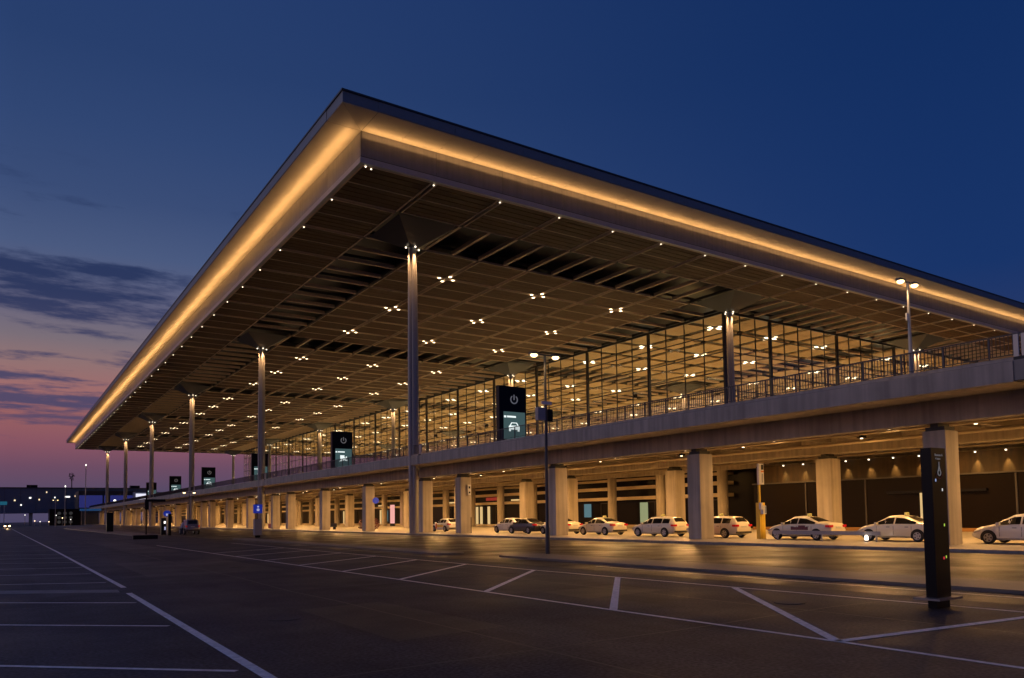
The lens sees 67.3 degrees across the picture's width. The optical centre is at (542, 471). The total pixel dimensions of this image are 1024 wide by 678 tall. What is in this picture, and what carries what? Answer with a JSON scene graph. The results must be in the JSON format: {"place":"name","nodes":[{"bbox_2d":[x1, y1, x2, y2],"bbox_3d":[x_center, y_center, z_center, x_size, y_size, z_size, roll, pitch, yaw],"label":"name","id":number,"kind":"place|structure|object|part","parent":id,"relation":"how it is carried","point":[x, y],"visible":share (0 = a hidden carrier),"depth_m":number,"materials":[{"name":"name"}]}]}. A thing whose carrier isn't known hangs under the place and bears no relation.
{"place":"outdoors","nodes":[
{"label":"outdoors","id":0,"kind":"place"},
{"bbox_2d":[0,487,145,524],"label":"glass wing","id":1,"kind":"structure","parent":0,"point":[26,500],"depth_m":434.80,"materials":[{"name":"glass"}]},
{"bbox_2d":[0,520,1023,677],"bbox_3d":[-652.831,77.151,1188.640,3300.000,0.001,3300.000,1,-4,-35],"label":"asphalt ground","id":2,"kind":"structure","parent":0,"point":[308,645],"depth_m":14.05,"materials":[{"name":"grey asphalt"}]},
{"bbox_2d":[0,501,6,527],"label":"road sign gantry","id":3,"kind":"object","parent":2,"relation":"on","point":[3,503],"visible":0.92,"depth_m":269.90,"materials":[{"name":"blue metal"}]},
{"bbox_2d":[2,582,105,584],"bbox_3d":[-19.786,3.637,24.369,11.485,0.001,0.110,-1,-3,-3],"label":"parking line","id":4,"kind":"object","parent":2,"relation":"on","point":[52,583],"visible":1,"depth_m":24.58,"materials":[{"name":"paint"}]},
{"bbox_2d":[0,590,118,593],"bbox_3d":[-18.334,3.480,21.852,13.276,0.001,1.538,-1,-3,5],"label":"parking line","id":5,"kind":"object","parent":2,"relation":"on","point":[49,591],"visible":1,"depth_m":21.77,"materials":[{"name":"paint"}]},
{"bbox_2d":[12,529,125,587],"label":"road line","id":6,"kind":"object","parent":2,"relation":"on","point":[105,577],"visible":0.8,"depth_m":32.13,"materials":[{"name":"paint"}]},
{"bbox_2d":[0,624,169,625],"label":"parking line","id":7,"kind":"object","parent":2,"relation":"on","point":[96,625],"visible":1,"depth_m":14.62,"materials":[{"name":"paint"}]},
{"bbox_2d":[33,602,136,602],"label":"bay line","id":8,"kind":"object","parent":2,"relation":"on","point":[84,602],"visible":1,"depth_m":18.76,"materials":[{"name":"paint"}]},
{"bbox_2d":[64,528,166,535],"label":"traffic island","id":9,"kind":"structure","parent":2,"relation":"on","point":[113,532],"depth_m":120.94,"materials":[{"name":"grey concrete"}]},
{"bbox_2d":[106,512,113,531],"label":"stele","id":10,"kind":"object","parent":9,"relation":"on","point":[109,521],"visible":1,"depth_m":127.43,"materials":[{"name":"black metal"}]},
{"bbox_2d":[145,495,165,534],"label":"traffic light","id":11,"kind":"object","parent":9,"relation":"on","point":[147,501],"visible":1,"depth_m":97.97,"materials":[{"name":"black metal"}]},
{"bbox_2d":[0,665,237,671],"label":"parking line","id":12,"kind":"object","parent":2,"relation":"on","point":[118,668],"visible":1,"depth_m":10.35,"materials":[{"name":"paint"}]},
{"bbox_2d":[132,535,157,539],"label":"planter","id":13,"kind":"object","parent":2,"relation":"on","point":[144,537],"visible":0.93,"depth_m":79.44,"materials":[{"name":"black"}]},
{"bbox_2d":[160,514,170,534],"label":"payment kiosk","id":14,"kind":"object","parent":2,"relation":"on","point":[163,527],"visible":0.91,"depth_m":96.01,"materials":[{"name":"black metal"}]},
{"bbox_2d":[126,593,276,677],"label":"road line","id":15,"kind":"object","parent":2,"relation":"on","point":[254,668],"visible":1,"depth_m":12.32,"materials":[{"name":"paint"}]},
{"bbox_2d":[303,556,373,564],"bbox_3d":[-9.270,4.069,35.270,0.170,0.001,6.825,-2,-3,16],"label":"parking line","id":16,"kind":"object","parent":2,"relation":"on","point":[337,560],"visible":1,"depth_m":35.09,"materials":[{"name":"paint"}]},
{"bbox_2d":[346,560,412,570],"bbox_3d":[-6.521,3.815,31.405,0.170,0.001,6.980,-2,-3,14],"label":"parking line","id":17,"kind":"object","parent":2,"relation":"on","point":[378,565],"visible":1,"depth_m":30.81,"materials":[{"name":"paint"}]},
{"bbox_2d":[301,602,502,640],"bbox_3d":[-3.001,2.876,15.148,2.200,0.001,5.500,1,-4,-35],"label":"asphalt patch","id":18,"kind":"object","parent":2,"relation":"on","point":[395,627],"visible":1,"depth_m":14.62,"materials":[{"name":"grey asphalt"}]},
{"bbox_2d":[401,564,465,578],"bbox_3d":[-3.796,3.570,27.705,0.170,0.001,7.250,-2,-3,11],"label":"parking line","id":19,"kind":"object","parent":2,"relation":"on","point":[432,571],"visible":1,"depth_m":27.29,"materials":[{"name":"paint"}]},
{"bbox_2d":[485,570,534,590],"bbox_3d":[-0.889,3.302,23.616,0.170,0.001,7.461,-1,-3,9],"label":"parking line","id":20,"kind":"object","parent":2,"relation":"on","point":[505,582],"visible":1,"depth_m":22.78,"materials":[{"name":"paint"}]},
{"bbox_2d":[84,524,1023,553],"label":"kerb","id":21,"kind":"structure","parent":2,"relation":"on","point":[847,547],"depth_m":45.32,"materials":[{"name":"concrete"}]},
{"bbox_2d":[156,545,1023,668],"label":"road line","id":22,"kind":"object","parent":2,"relation":"on","point":[696,621],"visible":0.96,"depth_m":13.26,"materials":[{"name":"paint"}]},
{"bbox_2d":[161,539,1023,633],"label":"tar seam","id":23,"kind":"object","parent":2,"relation":"on","point":[682,596],"visible":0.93,"depth_m":17.16,"materials":[{"name":"black asphalt"}]},
{"bbox_2d":[329,600,886,677],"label":"tar seam","id":24,"kind":"object","parent":2,"relation":"on","point":[575,644],"visible":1,"depth_m":11.62,"materials":[{"name":"black asphalt"}]},
{"bbox_2d":[609,577,620,609],"bbox_3d":[1.883,3.046,19.736,0.170,0.001,7.986,-1,-3,6],"label":"parking line","id":25,"kind":"object","parent":2,"relation":"on","point":[614,599],"visible":1,"depth_m":18.48,"materials":[{"name":"paint"}]},
{"bbox_2d":[236,543,1022,611],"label":"road line","id":26,"kind":"object","parent":2,"relation":"on","point":[702,584],"visible":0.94,"depth_m":20.28,"materials":[{"name":"paint"}]},
{"bbox_2d":[732,587,839,640],"bbox_3d":[4.722,2.786,15.787,0.170,0.001,8.374,-1,-3,4],"label":"parking line","id":27,"kind":"object","parent":2,"relation":"on","point":[808,625],"visible":1,"depth_m":14.23,"materials":[{"name":"paint"}]},
{"bbox_2d":[774,601,804,604],"bbox_3d":[5.316,2.818,16.533,0.640,0.011,0.640,1,-4,-35],"label":"manhole cover","id":28,"kind":"object","parent":2,"relation":"on","point":[790,602],"visible":1,"depth_m":16.48,"materials":[{"name":"grey metal"}]},
{"bbox_2d":[837,616,1023,641],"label":"parking line","id":29,"kind":"object","parent":2,"relation":"on","point":[920,630],"visible":1,"depth_m":12.58,"materials":[{"name":"paint"}]},
{"bbox_2d":[913,447,962,608],"bbox_3d":[7.925,1.126,15.517,0.900,3.200,0.540,1,-4,-35],"label":"information stele","id":30,"kind":"object","parent":2,"relation":"on","point":[936,533],"visible":1,"depth_m":15.37,"materials":[{"name":"black metal"}]},
{"bbox_2d":[0,0,1023,522],"label":"sky","id":31,"kind":"structure","parent":0,"point":[135,135],"materials":[{"name":"blue"}]},
{"bbox_2d":[45,525,1023,604],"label":"road","id":32,"kind":"structure","parent":0,"point":[1006,567],"depth_m":33.95,"materials":[{"name":"grey asphalt"}]},
{"bbox_2d":[48,509,80,525],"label":"dark depot","id":33,"kind":"structure","parent":32,"relation":"on","point":[74,515],"depth_m":355.19,"materials":[{"name":"grey"}]},
{"bbox_2d":[64,485,65,525],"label":"light mast","id":34,"kind":"object","parent":32,"relation":"on","point":[64,509],"visible":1,"depth_m":339.80,"materials":[{"name":"grey metal"}]},
{"bbox_2d":[85,464,86,519],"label":"light mast","id":35,"kind":"object","parent":32,"relation":"on","point":[85,492],"visible":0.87,"depth_m":336.00,"materials":[{"name":"grey metal"}]},
{"bbox_2d":[80,509,100,524],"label":"bus shelter","id":36,"kind":"object","parent":32,"relation":"on","point":[92,516],"visible":0.82,"depth_m":342.86,"materials":[{"name":"blue"}]},
{"bbox_2d":[163,510,170,532],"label":"parking sign","id":37,"kind":"object","parent":32,"relation":"on","point":[166,512],"visible":0.87,"depth_m":109.81,"materials":[{"name":"blue metal"}]},
{"bbox_2d":[182,492,195,532],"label":"street lamp","id":38,"kind":"object","parent":32,"relation":"on","point":[189,505],"visible":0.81,"depth_m":103.30,"materials":[{"name":"grey metal"}]},
{"bbox_2d":[179,519,199,534],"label":"off road car","id":39,"kind":"object","parent":32,"relation":"on","point":[193,525],"visible":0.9,"depth_m":99.24,"materials":[{"name":"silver metal"}]},
{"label":"rear window","id":40,"kind":"part","parent":39,"relation":"part of","materials":[{"name":"black glass"}]},
{"bbox_2d":[253,504,261,537],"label":"ticket machine","id":41,"kind":"object","parent":32,"relation":"on","point":[257,525],"visible":1,"depth_m":78.77,"materials":[{"name":"grey metal"}]},
{"bbox_2d":[233,538,463,554],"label":"traffic island","id":42,"kind":"structure","parent":32,"relation":"on","point":[419,551],"depth_m":47.77,"materials":[{"name":"grey concrete"}]},
{"bbox_2d":[499,553,1023,593],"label":"traffic island","id":43,"kind":"structure","parent":32,"relation":"on","point":[1000,586],"depth_m":23.48,"materials":[{"name":"grey concrete"}]},
{"bbox_2d":[529,351,560,553],"bbox_3d":[0.169,-0.872,35.928,1.680,9.400,0.340,1,-4,-35],"label":"street lamp","id":44,"kind":"object","parent":43,"relation":"on","point":[544,414],"visible":1,"depth_m":35.83,"materials":[{"name":"grey metal"}]},
{"bbox_2d":[599,566,1020,597],"bbox_3d":[7.599,3.011,20.759,0.090,0.001,19.500,1,-4,-35],"label":"road line","id":45,"kind":"object","parent":32,"relation":"on","point":[818,582],"visible":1,"depth_m":20.62,"materials":[{"name":"paint"}]},
{"bbox_2d":[66,88,1023,532],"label":"terminal building","id":46,"kind":"structure","parent":0,"point":[376,274],"depth_m":117.08,"materials":[{"name":"grey paint"}]},
{"bbox_2d":[372,497,378,503],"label":"round sign","id":47,"kind":"object","parent":46,"relation":"attached to","point":[375,500],"visible":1,"depth_m":97.91,"materials":[{"name":"blue metal"}]},
{"bbox_2d":[468,485,470,494],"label":"pier notice","id":48,"kind":"object","parent":46,"relation":"attached to","point":[469,489],"visible":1,"depth_m":78.97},
{"bbox_2d":[90,523,1023,550],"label":"pavement","id":49,"kind":"structure","parent":0,"point":[970,541],"depth_m":53.71,"materials":[{"name":"beige concrete"}]},
{"bbox_2d":[330,523,336,529],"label":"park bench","id":50,"kind":"object","parent":49,"relation":"on","point":[334,525],"visible":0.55,"depth_m":114.12,"materials":[{"name":"black"}]},
{"bbox_2d":[357,519,379,528],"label":"planted tub","id":51,"kind":"object","parent":49,"relation":"on","point":[377,525],"visible":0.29,"depth_m":102.25,"materials":[{"name":"green plant"}]},
{"bbox_2d":[390,505,394,525],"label":"advert column","id":52,"kind":"structure","parent":49,"relation":"on","point":[392,515],"depth_m":144.43,"materials":[{"name":"pink plastic"}]},
{"bbox_2d":[433,518,455,531],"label":"patrol car","id":53,"kind":"object","parent":49,"relation":"on","point":[445,524],"visible":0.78,"depth_m":87.47,"materials":[{"name":"white paint"}]},
{"bbox_2d":[156,468,756,527],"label":"arrivals frontage","id":54,"kind":"object","parent":49,"relation":"on","point":[636,500],"visible":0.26,"depth_m":103.77,"materials":[{"name":"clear glass"}]},
{"bbox_2d":[493,518,523,532],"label":"hatchback car","id":55,"kind":"object","parent":49,"relation":"on","point":[504,524],"visible":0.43,"depth_m":77.66,"materials":[{"name":"white paint"}]},
{"bbox_2d":[508,518,543,533],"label":"saloon car","id":56,"kind":"object","parent":49,"relation":"on","point":[528,525],"visible":0.83,"depth_m":72.61,"materials":[{"name":"grey paint"}]},
{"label":"rear window","id":57,"kind":"part","parent":56,"relation":"part of","materials":[{"name":"black glass"}]},
{"bbox_2d":[89,331,1023,544],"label":"elevated road","id":58,"kind":"structure","parent":49,"relation":"on","point":[953,411],"depth_m":58.54,"materials":[{"name":"concrete"}]},
{"bbox_2d":[75,491,145,510],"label":"blue lit building","id":59,"kind":"structure","parent":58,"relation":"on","point":[94,497],"depth_m":390.82,"materials":[{"name":"blue glass"}]},
{"bbox_2d":[133,492,164,500],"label":"white lit pavilion","id":60,"kind":"structure","parent":58,"relation":"on","point":[136,494],"depth_m":393.11,"materials":[{"name":"grey"}]},
{"bbox_2d":[146,482,156,494],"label":"information tower","id":61,"kind":"structure","parent":58,"relation":"on","point":[154,490],"depth_m":240.92,"materials":[{"name":"black metal"}]},
{"bbox_2d":[169,476,180,494],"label":"information tower","id":62,"kind":"structure","parent":58,"relation":"on","point":[174,482],"depth_m":207.69,"materials":[{"name":"black metal"}]},
{"bbox_2d":[201,467,215,488],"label":"information tower","id":63,"kind":"structure","parent":58,"relation":"on","point":[207,475],"depth_m":174.22,"materials":[{"name":"black metal"}]},
{"bbox_2d":[251,453,267,480],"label":"information tower","id":64,"kind":"structure","parent":58,"relation":"on","point":[254,463],"depth_m":139.17,"materials":[{"name":"black metal"}]},
{"bbox_2d":[331,431,352,467],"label":"information tower","id":65,"kind":"structure","parent":58,"relation":"on","point":[341,445],"depth_m":105.66,"materials":[{"name":"black metal"}]},
{"bbox_2d":[496,385,525,440],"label":"information tower","id":66,"kind":"structure","parent":58,"relation":"on","point":[510,406],"depth_m":70.24,"materials":[{"name":"black metal"}]},
{"bbox_2d":[896,277,918,373],"bbox_3d":[17.850,-7.017,37.383,1.680,4.620,0.340,1,-4,-35],"label":"street lamp","id":67,"kind":"object","parent":58,"relation":"on","point":[900,280],"visible":1,"depth_m":37.31,"materials":[{"name":"grey metal"}]},
{"bbox_2d":[540,519,582,533],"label":"taxi","id":68,"kind":"object","parent":49,"relation":"on","point":[573,526],"visible":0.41,"depth_m":68.85,"materials":[{"name":"beige paint"}]},
{"bbox_2d":[578,516,627,534],"bbox_3d":[5.033,4.552,65.276,2.040,1.623,4.790,1,-4,-35],"label":"taxi","id":69,"kind":"object","parent":49,"relation":"on","point":[603,525],"visible":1,"depth_m":64.17,"materials":[{"name":"beige paint"}]},
{"bbox_3d":[5.629,4.040,64.443,1.195,0.295,0.730,1,-4,-35],"label":"rear window","id":70,"kind":"part","parent":69,"relation":"part of","materials":[{"name":"black glass"}]},
{"bbox_2d":[632,514,688,536],"bbox_3d":[8.946,4.108,58.844,2.040,1.685,4.840,1,-4,-35],"label":"taxi","id":71,"kind":"object","parent":49,"relation":"on","point":[663,525],"visible":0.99,"depth_m":57.48,"materials":[{"name":"beige paint"}]},
{"bbox_3d":[7.996,3.827,58.907,0.206,0.429,1.155,1,-4,-35],"label":"side window","id":72,"kind":"part","parent":71,"relation":"part of","materials":[{"name":"black glass"}]},
{"bbox_3d":[8.660,3.722,57.977,0.191,0.382,0.960,1,-4,-35],"label":"side window","id":73,"kind":"part","parent":71,"relation":"part of","materials":[{"name":"black glass"}]},
{"bbox_3d":[10.149,3.575,57.148,1.006,0.317,0.290,1,-4,-35],"label":"rear window","id":74,"kind":"part","parent":71,"relation":"part of","materials":[{"name":"black glass"}]},
{"bbox_2d":[686,513,751,537],"bbox_3d":[12.332,3.802,54.206,2.040,1.685,4.840,1,-4,-35],"label":"taxi","id":75,"kind":"object","parent":49,"relation":"on","point":[725,526],"visible":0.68,"depth_m":52.48,"materials":[{"name":"beige paint"}]},
{"bbox_3d":[12.046,3.415,53.338,0.191,0.382,0.960,1,-4,-35],"label":"side window","id":76,"kind":"part","parent":75,"relation":"part of","materials":[{"name":"black glass"}]},
{"bbox_3d":[12.577,3.368,52.585,0.193,0.350,0.705,1,-4,-35],"label":"side window","id":77,"kind":"part","parent":75,"relation":"part of","materials":[{"name":"black glass"}]},
{"bbox_3d":[13.535,3.269,52.509,1.006,0.317,0.290,1,-4,-35],"label":"rear window","id":78,"kind":"part","parent":75,"relation":"part of","materials":[{"name":"black glass"}]},
{"bbox_2d":[756,463,765,538],"bbox_3d":[14.256,1.942,50.358,0.700,4.920,0.715,1,-4,-35],"label":"taxi stop post","id":79,"kind":"object","parent":49,"relation":"on","point":[760,519],"visible":0.99,"depth_m":50.22,"materials":[{"name":"yellow metal"}]},
{"bbox_2d":[768,513,845,539],"bbox_3d":[16.471,3.442,48.233,2.040,1.623,4.790,1,-4,-35],"label":"taxi","id":80,"kind":"object","parent":49,"relation":"on","point":[809,522],"visible":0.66,"depth_m":47.31,"materials":[{"name":"beige paint"}]},
{"bbox_3d":[15.534,3.138,48.277,0.206,0.410,1.155,1,-4,-35],"label":"side window","id":81,"kind":"part","parent":80,"relation":"part of","materials":[{"name":"black glass"}]},
{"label":"side window","id":82,"kind":"part","parent":80,"relation":"part of","materials":[{"name":"black glass"}]},
{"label":"rear window","id":83,"kind":"part","parent":80,"relation":"part of","materials":[{"name":"black glass"}]},
{"bbox_2d":[773,530,880,541],"bbox_3d":[16.680,3.811,45.583,0.130,0.590,7.300,1,-4,-35],"label":"guard rail","id":84,"kind":"object","parent":49,"relation":"on","point":[822,533],"visible":0.93,"depth_m":45.19,"materials":[{"name":"grey metal"}]},
{"bbox_2d":[752,447,1023,531],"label":"facade","id":85,"kind":"object","parent":49,"relation":"on","point":[873,490],"visible":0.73,"depth_m":64.06,"materials":[{"name":"brown glass"}]},
{"bbox_2d":[858,512,923,541],"bbox_3d":[20.421,3.136,43.747,2.040,1.623,4.790,1,-4,-35],"label":"taxi","id":86,"kind":"object","parent":49,"relation":"on","point":[906,525],"visible":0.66,"depth_m":43.09,"materials":[{"name":"beige paint"}]},
{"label":"side window","id":87,"kind":"part","parent":86,"relation":"part of","materials":[{"name":"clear glass"}]},
{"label":"side window","id":88,"kind":"part","parent":86,"relation":"part of","materials":[{"name":"black glass"}]},
{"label":"rear window","id":89,"kind":"part","parent":86,"relation":"part of","materials":[{"name":"black glass"}]},
{"bbox_2d":[972,514,1023,543],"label":"taxi","id":90,"kind":"object","parent":49,"relation":"on","point":[1007,530],"visible":1,"depth_m":38.09,"materials":[{"name":"white paint"}]},
{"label":"side window","id":91,"kind":"part","parent":90,"relation":"part of","materials":[{"name":"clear glass"}]}
]}

